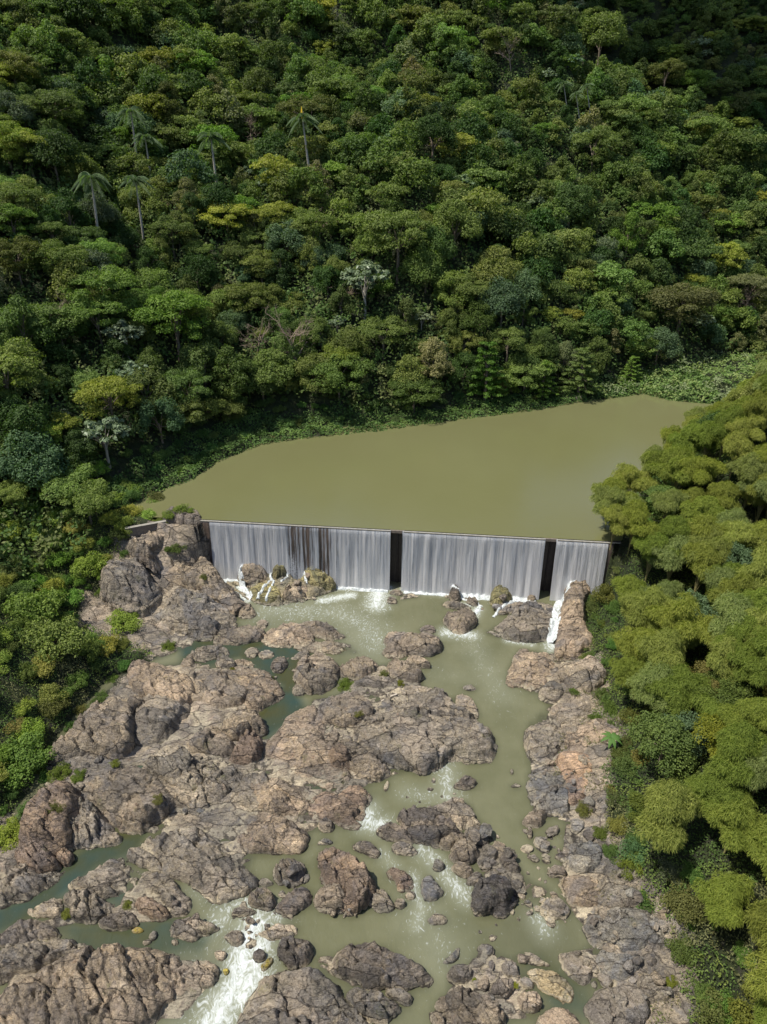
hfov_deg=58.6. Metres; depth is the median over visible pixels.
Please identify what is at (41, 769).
bush
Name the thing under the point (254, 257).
spreading tree
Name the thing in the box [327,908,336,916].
stone
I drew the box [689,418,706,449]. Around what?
bamboo clump
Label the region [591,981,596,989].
stone
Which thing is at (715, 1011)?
bush
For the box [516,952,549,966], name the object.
rock
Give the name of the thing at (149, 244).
broadleaf tree
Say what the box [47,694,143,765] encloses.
rock slab
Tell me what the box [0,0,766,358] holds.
forest
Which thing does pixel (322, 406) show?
bush
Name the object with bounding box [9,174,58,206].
broadleaf tree
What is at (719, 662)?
bamboo clump
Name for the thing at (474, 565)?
water curtain
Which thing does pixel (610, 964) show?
rock slab
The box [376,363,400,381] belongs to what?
broadleaf tree
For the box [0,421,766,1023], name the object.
bank undergrowth
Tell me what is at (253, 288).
spreading tree
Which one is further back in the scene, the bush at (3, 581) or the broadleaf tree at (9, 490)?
the broadleaf tree at (9, 490)
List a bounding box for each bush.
[0,506,11,524]
[0,518,23,541]
[0,544,8,555]
[0,556,23,573]
[0,571,17,582]
[0,574,13,589]
[0,586,5,599]
[0,587,68,625]
[0,623,13,644]
[0,635,18,652]
[0,648,12,673]
[0,728,56,790]
[0,741,17,761]
[0,762,8,781]
[0,804,7,815]
[0,816,19,852]
[2,580,32,600]
[2,717,24,733]
[4,786,18,798]
[5,516,28,529]
[6,554,26,570]
[9,613,37,641]
[12,491,35,504]
[12,580,34,590]
[12,696,36,716]
[13,717,44,745]
[15,798,29,822]
[18,612,92,664]
[18,661,38,680]
[23,501,43,510]
[23,558,44,571]
[25,526,45,541]
[26,572,47,587]
[27,654,56,679]
[31,510,46,519]
[33,762,48,774]
[35,577,64,592]
[36,698,70,718]
[37,770,49,783]
[38,584,66,599]
[38,607,57,619]
[38,682,69,707]
[40,535,67,548]
[42,507,69,527]
[42,527,67,541]
[43,550,71,567]
[46,760,72,782]
[46,800,66,817]
[47,571,64,584]
[53,615,70,624]
[54,611,70,619]
[54,685,73,699]
[59,518,89,534]
[59,573,72,585]
[60,600,69,609]
[60,908,70,919]
[63,669,89,694]
[63,721,73,731]
[65,588,84,607]
[67,548,86,555]
[67,611,80,618]
[68,573,87,586]
[69,536,97,552]
[69,550,113,579]
[69,768,86,783]
[72,703,86,713]
[74,636,101,662]
[79,631,97,647]
[85,696,105,708]
[89,659,108,670]
[90,568,101,579]
[93,633,118,657]
[94,635,116,651]
[95,689,107,697]
[96,536,114,546]
[98,475,112,483]
[98,508,124,524]
[99,553,112,561]
[101,496,120,508]
[104,456,116,465]
[104,608,144,634]
[104,674,118,683]
[107,491,125,502]
[108,525,127,539]
[109,759,120,767]
[113,515,132,534]
[115,635,128,652]
[117,660,130,671]
[119,479,133,489]
[119,550,128,558]
[120,448,132,456]
[120,503,143,515]
[122,490,140,504]
[122,900,132,909]
[127,482,142,490]
[138,508,156,519]
[139,444,153,452]
[147,490,165,500]
[151,463,162,471]
[152,449,170,458]
[152,793,162,804]
[159,640,175,650]
[162,510,174,519]
[164,543,186,553]
[172,463,183,469]
[173,503,188,514]
[176,426,186,434]
[178,455,193,462]
[193,418,208,425]
[195,451,209,460]
[204,441,216,450]
[227,434,238,441]
[237,431,250,436]
[272,405,286,411]
[274,428,284,435]
[280,418,294,427]
[295,418,303,425]
[297,401,306,407]
[311,403,319,408]
[319,403,328,410]
[319,415,332,421]
[328,392,337,398]
[331,421,342,428]
[337,677,354,691]
[345,397,357,404]
[354,710,363,717]
[368,398,381,408]
[379,406,389,411]
[379,669,389,676]
[391,416,402,421]
[419,400,433,406]
[436,398,446,403]
[453,391,465,398]
[500,395,512,401]
[569,688,580,695]
[575,800,592,819]
[585,599,599,612]
[587,712,603,719]
[590,582,614,603]
[591,687,611,699]
[592,824,609,840]
[597,619,605,627]
[598,699,617,715]
[600,657,610,665]
[602,844,619,864]
[603,599,621,614]
[603,630,615,640]
[604,637,617,649]
[604,788,628,807]
[605,784,615,792]
[606,814,628,835]
[610,746,631,766]
[611,681,620,688]
[612,567,619,573]
[613,751,638,781]
[614,853,645,880]
[616,707,643,724]
[616,836,651,867]
[617,735,632,748]
[621,685,632,698]
[624,619,654,630]
[624,826,646,854]
[625,791,647,824]
[626,886,657,911]
[628,787,640,799]
[628,846,646,862]
[630,749,650,768]
[633,779,643,786]
[641,369,650,375]
[642,705,656,721]
[657,856,685,886]
[658,874,706,926]
[663,765,702,792]
[664,930,703,966]
[666,975,678,987]
[677,907,703,931]
[679,860,705,884]
[691,979,715,1003]
[692,987,739,1023]
[695,452,710,456]
[705,987,744,1023]
[727,980,766,1023]
[732,938,757,968]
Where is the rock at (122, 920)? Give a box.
[98,910,139,931]
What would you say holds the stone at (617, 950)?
on the rock slab at (610, 964)
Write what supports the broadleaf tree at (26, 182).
on the ground at (224, 818)
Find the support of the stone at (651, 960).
on the ground at (224, 818)
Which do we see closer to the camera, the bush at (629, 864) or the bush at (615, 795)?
the bush at (629, 864)
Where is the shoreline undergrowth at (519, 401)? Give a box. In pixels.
[80,357,724,515]
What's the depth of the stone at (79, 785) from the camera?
89.26 m
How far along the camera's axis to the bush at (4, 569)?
117.02 m
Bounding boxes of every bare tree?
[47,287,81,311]
[238,316,272,360]
[239,104,263,140]
[265,304,314,359]
[318,206,345,237]
[342,283,356,303]
[493,23,518,78]
[739,287,758,308]
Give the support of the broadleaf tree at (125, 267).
on the ground at (224, 818)
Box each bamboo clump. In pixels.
[588,483,645,533]
[591,477,637,522]
[599,503,631,549]
[607,462,659,492]
[607,653,657,703]
[610,574,648,626]
[611,625,657,666]
[618,584,671,627]
[621,499,660,555]
[625,659,673,715]
[630,531,680,580]
[633,627,687,669]
[633,777,703,854]
[638,579,684,606]
[640,444,663,491]
[642,533,690,580]
[642,589,718,644]
[642,662,712,716]
[643,448,682,493]
[646,455,714,489]
[646,620,702,658]
[649,488,690,518]
[657,514,695,536]
[659,445,695,483]
[660,425,680,448]
[666,423,704,453]
[678,486,709,515]
[678,494,727,520]
[679,455,729,488]
[681,414,706,426]
[681,541,722,595]
[682,423,721,456]
[682,524,732,543]
[683,512,731,538]
[683,762,750,819]
[684,406,707,418]
[687,536,735,592]
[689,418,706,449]
[691,869,755,935]
[693,692,727,728]
[696,409,717,414]
[696,787,766,864]
[701,404,744,459]
[701,565,738,596]
[701,584,722,622]
[703,401,723,410]
[705,561,746,590]
[705,633,749,686]
[706,572,760,601]
[707,589,757,640]
[708,479,745,512]
[708,719,766,787]
[709,507,751,523]
[713,613,757,653]
[716,696,766,735]
[718,394,752,416]
[719,519,765,548]
[720,384,752,403]
[721,430,760,478]
[724,414,766,441]
[724,733,766,797]
[725,450,766,507]
[726,638,766,696]
[736,378,750,387]
[736,477,766,522]
[736,544,766,589]
[736,607,766,644]
[739,472,766,524]
[740,585,766,612]
[741,389,766,428]
[743,897,766,967]
[744,931,766,1000]
[748,372,759,392]
[750,624,766,656]
[752,358,766,389]
[752,442,766,468]
[752,519,766,549]
[752,998,766,1023]
[755,373,766,391]
[757,849,766,882]
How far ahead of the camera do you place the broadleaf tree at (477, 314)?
174.81 m
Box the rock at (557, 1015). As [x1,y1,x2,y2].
[536,1007,579,1023]
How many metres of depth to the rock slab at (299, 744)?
94.16 m
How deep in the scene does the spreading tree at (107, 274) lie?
147.00 m
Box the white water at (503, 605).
[492,600,516,617]
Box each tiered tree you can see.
[463,341,508,400]
[525,359,558,398]
[557,347,602,394]
[619,355,642,381]
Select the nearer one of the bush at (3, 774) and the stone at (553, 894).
the stone at (553, 894)
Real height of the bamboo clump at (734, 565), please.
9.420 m
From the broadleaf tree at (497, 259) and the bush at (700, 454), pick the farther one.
the broadleaf tree at (497, 259)
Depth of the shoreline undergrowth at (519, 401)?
164.28 m
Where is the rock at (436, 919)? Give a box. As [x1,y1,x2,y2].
[427,913,446,925]
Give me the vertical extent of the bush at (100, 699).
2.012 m
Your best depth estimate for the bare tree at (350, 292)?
178.00 m
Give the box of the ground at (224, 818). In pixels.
[0,0,766,1023]
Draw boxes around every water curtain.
[209,520,390,589]
[401,531,544,599]
[550,539,607,600]
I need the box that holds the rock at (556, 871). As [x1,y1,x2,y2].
[547,864,565,878]
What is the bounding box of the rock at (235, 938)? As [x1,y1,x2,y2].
[224,930,244,946]
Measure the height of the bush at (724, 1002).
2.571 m
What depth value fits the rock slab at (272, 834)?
82.97 m
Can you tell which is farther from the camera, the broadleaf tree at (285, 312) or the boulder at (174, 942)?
the broadleaf tree at (285, 312)
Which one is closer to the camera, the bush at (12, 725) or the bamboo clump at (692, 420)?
the bush at (12, 725)
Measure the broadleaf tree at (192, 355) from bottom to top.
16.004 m
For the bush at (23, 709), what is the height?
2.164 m
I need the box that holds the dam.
[187,519,620,594]
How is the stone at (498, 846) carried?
on the ground at (224, 818)
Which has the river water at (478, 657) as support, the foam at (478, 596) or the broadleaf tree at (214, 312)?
the foam at (478, 596)
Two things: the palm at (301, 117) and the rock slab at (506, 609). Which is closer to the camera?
the rock slab at (506, 609)
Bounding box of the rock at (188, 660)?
[181,654,194,666]
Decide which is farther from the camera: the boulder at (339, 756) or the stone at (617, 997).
the boulder at (339, 756)
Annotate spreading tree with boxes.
[0,49,41,87]
[0,62,19,89]
[0,105,20,125]
[0,113,25,128]
[0,120,34,175]
[0,130,48,180]
[0,140,32,164]
[0,175,16,183]
[0,181,26,196]
[0,181,46,206]
[0,194,35,225]
[0,203,19,221]
[0,203,37,240]
[0,235,42,284]
[0,336,45,390]
[0,434,29,457]
[5,94,43,126]
[21,301,86,340]
[26,88,85,135]
[27,237,92,275]
[29,221,72,241]
[29,411,81,445]
[33,462,99,506]
[56,263,141,317]
[56,478,118,524]
[57,290,130,345]
[62,225,107,243]
[73,375,142,421]
[74,191,104,203]
[75,237,125,267]
[99,354,127,374]
[126,290,214,361]
[127,285,165,307]
[146,213,193,258]
[155,393,204,427]
[157,288,212,338]
[159,366,213,412]
[176,194,219,214]
[181,239,213,259]
[187,397,227,419]
[196,200,255,240]
[204,274,227,286]
[206,286,251,312]
[210,399,247,421]
[219,239,264,265]
[224,281,271,325]
[235,285,274,314]
[237,225,278,249]
[239,249,283,283]
[245,326,271,341]
[251,200,299,222]
[267,213,315,240]
[274,93,337,146]
[283,213,308,224]
[287,207,335,236]
[296,316,320,323]
[304,353,375,400]
[320,344,361,375]
[349,271,395,299]
[356,315,411,358]
[362,208,431,283]
[387,376,443,412]
[401,338,426,353]
[445,330,487,353]
[446,272,491,300]
[484,327,525,366]
[492,376,521,395]
[498,357,557,391]
[528,326,550,335]
[568,123,622,173]
[570,361,598,376]
[640,282,722,341]
[646,58,686,86]
[691,712,760,761]
[727,273,766,302]
[754,353,766,375]
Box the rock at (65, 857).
[56,847,74,866]
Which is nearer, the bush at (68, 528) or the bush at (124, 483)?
the bush at (68, 528)
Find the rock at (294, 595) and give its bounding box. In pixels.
[283,583,307,602]
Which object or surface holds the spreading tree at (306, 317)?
on the ground at (224, 818)
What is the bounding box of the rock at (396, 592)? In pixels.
[389,589,402,595]
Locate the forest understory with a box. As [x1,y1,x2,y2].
[0,0,766,587]
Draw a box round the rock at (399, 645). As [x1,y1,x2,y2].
[382,631,442,658]
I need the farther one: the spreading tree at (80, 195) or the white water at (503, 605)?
the spreading tree at (80, 195)
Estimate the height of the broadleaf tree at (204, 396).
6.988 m
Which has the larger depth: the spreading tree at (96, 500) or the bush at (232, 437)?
the bush at (232, 437)
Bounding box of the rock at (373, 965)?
[331,941,433,991]
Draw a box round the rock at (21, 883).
[0,862,64,909]
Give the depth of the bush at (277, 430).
160.98 m
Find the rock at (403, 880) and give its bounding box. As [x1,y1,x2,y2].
[386,867,413,892]
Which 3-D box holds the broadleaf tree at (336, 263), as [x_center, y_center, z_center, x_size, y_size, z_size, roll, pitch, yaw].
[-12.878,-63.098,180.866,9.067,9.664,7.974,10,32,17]
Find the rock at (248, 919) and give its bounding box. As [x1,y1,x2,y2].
[245,916,254,924]
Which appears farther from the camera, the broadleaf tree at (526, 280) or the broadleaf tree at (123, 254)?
the broadleaf tree at (526, 280)
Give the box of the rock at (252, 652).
[244,647,259,657]
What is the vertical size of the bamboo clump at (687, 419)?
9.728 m
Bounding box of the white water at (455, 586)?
[450,584,466,600]
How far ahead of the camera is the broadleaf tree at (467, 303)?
178.19 m
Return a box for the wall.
[125,520,165,536]
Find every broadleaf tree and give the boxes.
[0,57,21,81]
[0,81,11,100]
[0,90,36,122]
[0,157,14,174]
[0,265,9,297]
[0,293,56,361]
[0,304,34,337]
[0,336,13,353]
[0,357,14,378]
[0,371,21,397]
[0,394,62,446]
[0,428,70,492]
[0,477,30,517]
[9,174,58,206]
[10,88,30,107]
[10,369,49,393]
[13,82,39,112]
[13,450,40,473]
[14,174,49,219]
[20,206,43,225]
[22,126,87,187]
[22,419,64,443]
[23,132,46,170]
[23,253,46,269]
[34,118,71,138]
[34,376,65,398]
[38,204,60,240]
[39,315,86,364]
[39,361,73,386]
[44,193,58,214]
[46,259,112,302]
[47,146,65,166]
[47,234,79,249]
[48,185,95,228]
[51,154,110,191]
[56,202,100,226]
[61,429,97,467]
[63,297,102,337]
[64,449,92,462]
[65,165,110,192]
[68,371,101,391]
[70,248,116,285]
[71,194,83,202]
[75,189,124,229]
[77,400,105,415]
[77,432,106,459]
[83,196,107,236]
[89,459,110,478]
[98,337,137,373]
[103,219,141,245]
[104,290,154,321]
[105,241,131,264]
[108,316,154,348]
[111,261,126,278]
[117,184,170,229]
[122,213,136,228]
[122,364,177,409]
[125,183,173,209]
[128,245,166,274]
[129,267,176,291]
[130,393,185,442]
[133,346,166,390]
[136,238,168,269]
[138,207,163,224]
[148,78,189,136]
[148,237,179,276]
[160,195,169,215]
[160,210,195,248]
[171,177,199,209]
[174,274,201,292]
[175,213,200,245]
[175,338,231,388]
[176,251,218,290]
[180,192,208,230]
[191,181,235,227]
[196,319,239,348]
[197,393,211,403]
[205,301,232,321]
[206,343,258,404]
[210,283,227,312]
[214,371,243,404]
[215,249,235,263]
[216,308,255,332]
[224,220,252,240]
[232,362,267,393]
[233,265,254,280]
[244,347,295,386]
[245,371,284,399]
[246,212,266,242]
[258,212,284,243]
[258,306,292,328]
[263,219,306,260]
[263,248,296,289]
[263,283,287,313]
[271,331,302,373]
[273,320,290,335]
[274,315,300,335]
[281,290,310,310]
[282,372,298,390]
[287,235,321,255]
[292,322,320,359]
[294,243,321,277]
[295,351,338,396]
[300,246,324,266]
[309,264,346,300]
[309,317,336,347]
[317,303,337,317]
[322,255,350,277]
[324,241,348,259]
[325,285,354,316]
[325,325,370,357]
[348,356,373,384]
[350,234,372,259]
[352,229,388,260]
[355,258,370,274]
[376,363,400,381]
[384,296,422,339]
[390,354,425,394]
[400,245,447,292]
[405,241,424,255]
[405,241,439,260]
[408,113,459,162]
[410,336,454,387]
[413,225,457,259]
[414,208,433,231]
[430,308,462,339]
[431,199,483,259]
[431,269,476,306]
[437,297,468,328]
[442,350,483,385]
[455,299,496,336]
[463,284,495,309]
[468,245,522,289]
[476,274,526,328]
[488,243,509,271]
[502,267,543,304]
[504,351,539,381]
[513,295,539,325]
[522,343,555,366]
[523,335,540,348]
[529,332,560,359]
[551,181,593,227]
[553,340,579,372]
[578,8,628,65]
[588,336,612,373]
[607,211,646,263]
[623,709,698,776]
[636,326,684,369]
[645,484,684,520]
[659,709,712,761]
[670,588,720,645]
[679,68,707,86]
[686,658,736,697]
[692,668,758,718]
[696,410,720,449]
[721,541,761,565]
[736,381,753,399]
[758,828,766,872]
[762,685,766,697]
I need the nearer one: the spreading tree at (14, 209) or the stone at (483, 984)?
the stone at (483, 984)
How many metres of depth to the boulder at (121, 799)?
86.27 m
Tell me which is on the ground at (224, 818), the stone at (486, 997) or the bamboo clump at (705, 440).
the bamboo clump at (705, 440)
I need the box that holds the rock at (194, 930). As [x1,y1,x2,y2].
[169,917,219,942]
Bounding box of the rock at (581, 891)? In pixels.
[558,875,600,907]
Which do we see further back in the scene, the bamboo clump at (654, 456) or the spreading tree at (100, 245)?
the spreading tree at (100, 245)
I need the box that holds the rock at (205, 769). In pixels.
[196,760,219,779]
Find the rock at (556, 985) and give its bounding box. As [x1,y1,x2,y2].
[526,968,573,1004]
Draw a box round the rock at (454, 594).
[448,584,460,601]
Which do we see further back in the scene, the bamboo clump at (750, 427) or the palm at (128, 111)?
the palm at (128, 111)
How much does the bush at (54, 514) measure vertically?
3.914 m
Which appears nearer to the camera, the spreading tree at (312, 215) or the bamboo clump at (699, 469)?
the bamboo clump at (699, 469)
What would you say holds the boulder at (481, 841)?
on the ground at (224, 818)
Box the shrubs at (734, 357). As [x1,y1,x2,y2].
[587,347,766,403]
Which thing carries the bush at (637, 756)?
on the ground at (224, 818)
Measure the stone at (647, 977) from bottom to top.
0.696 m
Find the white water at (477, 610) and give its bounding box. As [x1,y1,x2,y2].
[474,602,481,613]
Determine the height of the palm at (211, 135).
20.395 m
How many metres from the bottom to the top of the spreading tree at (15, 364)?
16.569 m
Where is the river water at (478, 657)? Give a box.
[0,581,602,1023]
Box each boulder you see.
[0,918,61,947]
[14,839,61,873]
[63,888,114,924]
[83,765,190,834]
[98,556,164,617]
[102,832,122,847]
[125,530,163,573]
[129,870,191,917]
[132,927,143,933]
[135,896,170,922]
[142,939,150,945]
[146,745,197,785]
[149,931,157,940]
[157,585,237,641]
[162,506,209,556]
[171,939,178,945]
[175,764,202,791]
[186,726,234,758]
[201,635,213,641]
[213,624,265,645]
[214,950,226,960]
[215,654,235,668]
[220,705,268,740]
[223,968,228,975]
[229,729,262,764]
[231,906,256,917]
[237,563,267,588]
[248,887,275,911]
[249,582,280,605]
[251,777,312,815]
[253,948,265,962]
[258,923,297,940]
[259,878,272,886]
[270,656,288,673]
[272,564,288,578]
[273,858,306,887]
[273,886,312,918]
[277,935,313,970]
[292,684,305,695]
[293,652,339,694]
[308,785,372,830]
[313,883,344,917]
[317,846,376,916]
[318,817,334,832]
[328,743,350,771]
[352,841,380,858]
[369,889,394,913]
[376,822,414,844]
[385,988,412,1006]
[386,658,424,682]
[387,596,396,603]
[391,841,417,856]
[394,898,405,909]
[405,891,415,899]
[420,625,435,633]
[420,875,443,901]
[429,985,506,1023]
[432,859,444,871]
[443,607,477,634]
[447,963,472,985]
[449,838,479,865]
[451,861,472,878]
[464,825,489,846]
[466,596,477,606]
[466,872,482,885]
[470,874,518,918]
[477,944,484,951]
[480,844,497,859]
[489,977,514,998]
[498,852,520,872]
[501,960,518,976]
[510,880,521,886]
[511,783,520,787]
[511,879,522,891]
[517,991,541,1013]
[519,976,533,989]
[522,809,546,827]
[524,900,532,907]
[526,910,532,915]
[527,595,535,600]
[527,829,531,838]
[529,855,538,862]
[538,680,562,704]
[542,858,550,863]
[545,825,558,836]
[552,655,607,693]
[555,852,564,859]
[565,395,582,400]
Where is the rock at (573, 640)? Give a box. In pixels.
[554,580,593,661]
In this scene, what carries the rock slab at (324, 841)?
on the ground at (224, 818)
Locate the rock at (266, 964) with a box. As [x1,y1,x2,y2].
[261,957,272,971]
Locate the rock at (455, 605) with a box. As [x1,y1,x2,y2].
[442,600,470,609]
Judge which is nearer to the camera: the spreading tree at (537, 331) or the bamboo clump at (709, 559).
the bamboo clump at (709, 559)
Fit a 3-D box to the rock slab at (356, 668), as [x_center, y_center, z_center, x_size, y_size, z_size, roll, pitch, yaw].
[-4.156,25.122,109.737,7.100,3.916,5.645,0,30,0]
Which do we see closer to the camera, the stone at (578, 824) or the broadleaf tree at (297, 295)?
the stone at (578, 824)
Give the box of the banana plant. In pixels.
[600,731,622,749]
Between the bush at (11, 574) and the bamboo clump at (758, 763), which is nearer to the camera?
the bamboo clump at (758, 763)
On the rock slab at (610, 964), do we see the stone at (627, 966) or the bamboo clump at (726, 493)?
the stone at (627, 966)
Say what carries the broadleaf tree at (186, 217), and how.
on the ground at (224, 818)
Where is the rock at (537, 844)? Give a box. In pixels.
[533,836,550,853]
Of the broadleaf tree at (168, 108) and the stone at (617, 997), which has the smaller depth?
the stone at (617, 997)
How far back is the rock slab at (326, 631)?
116.99 m
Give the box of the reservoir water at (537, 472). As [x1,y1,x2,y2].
[132,387,713,540]
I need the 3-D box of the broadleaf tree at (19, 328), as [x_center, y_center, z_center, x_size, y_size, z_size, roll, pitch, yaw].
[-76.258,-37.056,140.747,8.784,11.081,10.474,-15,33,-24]
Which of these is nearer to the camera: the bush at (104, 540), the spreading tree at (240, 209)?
the bush at (104, 540)
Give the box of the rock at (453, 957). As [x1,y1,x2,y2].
[443,948,459,963]
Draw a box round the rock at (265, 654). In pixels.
[258,650,274,659]
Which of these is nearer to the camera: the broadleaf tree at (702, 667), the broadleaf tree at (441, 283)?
the broadleaf tree at (702, 667)
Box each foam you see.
[223,578,237,582]
[336,586,387,592]
[404,590,448,595]
[461,593,535,601]
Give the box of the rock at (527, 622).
[487,600,552,642]
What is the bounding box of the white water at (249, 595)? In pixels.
[238,564,252,599]
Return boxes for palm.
[70,171,111,236]
[115,106,146,173]
[119,174,155,246]
[132,133,162,175]
[197,132,231,181]
[286,106,322,166]
[555,81,572,128]
[570,90,584,118]
[579,83,594,130]
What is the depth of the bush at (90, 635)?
111.75 m
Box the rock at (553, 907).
[539,896,569,920]
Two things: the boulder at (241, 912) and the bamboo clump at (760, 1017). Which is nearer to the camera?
the bamboo clump at (760, 1017)
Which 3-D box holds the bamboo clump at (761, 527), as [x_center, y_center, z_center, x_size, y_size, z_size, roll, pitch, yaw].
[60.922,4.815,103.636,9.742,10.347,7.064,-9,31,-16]
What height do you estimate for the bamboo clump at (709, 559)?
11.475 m
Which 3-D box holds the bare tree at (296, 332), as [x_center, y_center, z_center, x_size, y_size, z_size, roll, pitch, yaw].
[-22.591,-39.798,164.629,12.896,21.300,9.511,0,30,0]
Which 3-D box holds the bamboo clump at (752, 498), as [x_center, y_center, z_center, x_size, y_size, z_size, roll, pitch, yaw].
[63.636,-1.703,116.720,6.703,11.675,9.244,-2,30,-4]
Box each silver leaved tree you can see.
[50,408,71,419]
[79,415,130,468]
[100,318,145,358]
[114,360,148,377]
[327,315,345,332]
[340,259,390,319]
[351,279,375,290]
[411,309,431,328]
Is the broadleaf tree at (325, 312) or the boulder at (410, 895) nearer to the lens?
the boulder at (410, 895)
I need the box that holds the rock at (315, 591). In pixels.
[226,574,336,606]
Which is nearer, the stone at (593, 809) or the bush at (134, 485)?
the stone at (593, 809)
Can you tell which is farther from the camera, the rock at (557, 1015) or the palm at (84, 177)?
the palm at (84, 177)
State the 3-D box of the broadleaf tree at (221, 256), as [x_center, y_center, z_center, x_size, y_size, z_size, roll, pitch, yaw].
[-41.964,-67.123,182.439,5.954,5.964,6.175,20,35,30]
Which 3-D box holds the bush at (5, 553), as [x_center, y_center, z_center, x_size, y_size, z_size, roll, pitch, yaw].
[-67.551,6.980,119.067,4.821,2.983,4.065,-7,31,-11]
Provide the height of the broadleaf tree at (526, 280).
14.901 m
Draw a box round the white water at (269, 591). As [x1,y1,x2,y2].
[265,580,274,600]
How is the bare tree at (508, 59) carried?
on the ground at (224, 818)
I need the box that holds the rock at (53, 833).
[18,780,84,856]
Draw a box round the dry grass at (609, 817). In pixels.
[553,647,693,1023]
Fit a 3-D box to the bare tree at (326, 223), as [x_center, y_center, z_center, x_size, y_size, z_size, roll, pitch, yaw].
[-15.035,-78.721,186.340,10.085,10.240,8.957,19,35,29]
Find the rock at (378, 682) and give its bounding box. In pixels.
[355,675,397,688]
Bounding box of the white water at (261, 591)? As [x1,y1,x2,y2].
[256,580,270,598]
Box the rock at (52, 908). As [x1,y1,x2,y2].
[27,898,63,918]
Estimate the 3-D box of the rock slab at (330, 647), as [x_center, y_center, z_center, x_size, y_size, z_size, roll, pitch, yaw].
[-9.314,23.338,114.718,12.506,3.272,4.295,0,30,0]
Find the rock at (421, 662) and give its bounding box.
[406,655,430,668]
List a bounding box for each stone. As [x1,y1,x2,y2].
[46,765,54,772]
[74,782,83,789]
[80,762,90,766]
[93,755,102,762]
[170,900,177,907]
[182,807,187,814]
[192,912,199,919]
[240,901,246,906]
[245,938,256,948]
[264,923,269,929]
[278,890,285,898]
[282,880,289,885]
[285,863,299,877]
[293,580,299,586]
[302,874,309,883]
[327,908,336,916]
[468,829,479,844]
[477,855,491,870]
[478,975,488,991]
[479,823,492,838]
[482,944,493,955]
[482,993,490,1001]
[488,960,493,970]
[489,934,496,941]
[490,860,497,866]
[491,841,504,857]
[492,604,501,609]
[496,866,506,873]
[499,594,506,600]
[501,873,510,881]
[503,847,513,857]
[516,888,525,894]
[517,894,525,899]
[517,954,530,963]
[520,844,533,853]
[534,905,539,911]
[540,841,548,848]
[542,853,550,858]
[545,916,552,921]
[546,919,555,928]
[547,760,553,765]
[548,785,557,791]
[550,891,558,897]
[562,847,569,855]
[569,786,576,792]
[571,726,577,732]
[571,818,584,831]
[583,795,595,806]
[583,829,593,840]
[586,805,595,812]
[590,917,598,925]
[591,965,598,972]
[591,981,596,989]
[593,779,599,784]
[596,902,610,918]
[597,973,612,987]
[601,943,614,952]
[613,993,623,1004]
[614,947,624,953]
[617,867,624,876]
[619,991,627,1005]
[622,959,633,972]
[625,887,635,897]
[628,976,636,983]
[631,956,642,965]
[633,890,643,902]
[634,968,644,981]
[643,973,652,982]
[645,953,656,966]
[651,970,665,985]
[653,922,658,930]
[658,919,668,931]
[664,970,670,978]
[665,987,672,994]
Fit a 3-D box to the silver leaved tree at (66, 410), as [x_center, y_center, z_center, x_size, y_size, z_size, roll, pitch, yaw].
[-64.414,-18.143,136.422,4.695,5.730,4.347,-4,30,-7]
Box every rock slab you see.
[0,938,86,985]
[0,943,190,1023]
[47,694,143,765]
[68,858,131,899]
[70,797,114,849]
[126,847,161,872]
[127,659,195,704]
[134,693,190,745]
[140,825,258,904]
[166,555,245,615]
[186,960,218,988]
[187,763,242,811]
[189,668,249,709]
[226,771,269,811]
[228,659,284,711]
[236,811,309,855]
[237,967,371,1023]
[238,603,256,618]
[256,620,268,628]
[261,622,314,647]
[262,705,351,788]
[291,650,309,659]
[294,640,354,654]
[300,566,335,591]
[301,620,344,640]
[317,692,373,729]
[317,838,332,844]
[318,956,356,985]
[324,731,382,779]
[340,656,378,680]
[342,684,497,775]
[367,761,390,782]
[396,805,463,848]
[400,593,417,599]
[427,797,480,830]
[439,832,465,850]
[453,775,476,790]
[455,694,478,718]
[463,684,476,690]
[495,600,516,614]
[505,648,554,691]
[523,721,563,761]
[526,765,569,817]
[548,698,595,728]
[564,717,621,752]
[564,842,602,873]
[582,906,669,952]
[583,982,649,1023]
[595,950,643,981]
[597,871,638,907]
[625,897,641,908]
[636,975,670,1003]
[657,909,670,920]
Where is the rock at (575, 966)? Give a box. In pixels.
[558,950,591,985]
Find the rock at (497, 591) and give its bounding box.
[489,585,511,605]
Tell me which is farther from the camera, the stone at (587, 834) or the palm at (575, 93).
the palm at (575, 93)
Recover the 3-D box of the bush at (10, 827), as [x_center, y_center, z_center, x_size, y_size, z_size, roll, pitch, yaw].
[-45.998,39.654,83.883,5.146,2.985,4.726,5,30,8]
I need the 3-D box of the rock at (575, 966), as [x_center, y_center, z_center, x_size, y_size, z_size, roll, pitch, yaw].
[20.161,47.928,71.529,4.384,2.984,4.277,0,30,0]
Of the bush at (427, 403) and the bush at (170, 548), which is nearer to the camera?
the bush at (170, 548)
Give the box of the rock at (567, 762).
[554,750,591,805]
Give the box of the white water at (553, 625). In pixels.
[547,580,574,642]
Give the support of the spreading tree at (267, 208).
on the ground at (224, 818)
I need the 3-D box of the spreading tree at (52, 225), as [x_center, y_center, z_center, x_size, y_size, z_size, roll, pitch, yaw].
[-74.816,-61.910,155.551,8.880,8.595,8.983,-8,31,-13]
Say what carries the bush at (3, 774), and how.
on the ground at (224, 818)
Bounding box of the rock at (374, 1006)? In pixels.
[346,986,401,1023]
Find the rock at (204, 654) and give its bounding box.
[191,644,229,662]
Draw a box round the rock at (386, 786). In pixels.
[383,781,388,791]
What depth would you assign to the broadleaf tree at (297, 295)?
175.72 m
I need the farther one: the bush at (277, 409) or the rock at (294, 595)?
the bush at (277, 409)
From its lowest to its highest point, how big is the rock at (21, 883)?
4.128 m
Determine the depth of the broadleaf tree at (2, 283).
140.44 m
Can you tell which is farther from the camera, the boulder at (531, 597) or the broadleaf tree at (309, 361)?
the broadleaf tree at (309, 361)
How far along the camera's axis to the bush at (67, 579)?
121.36 m

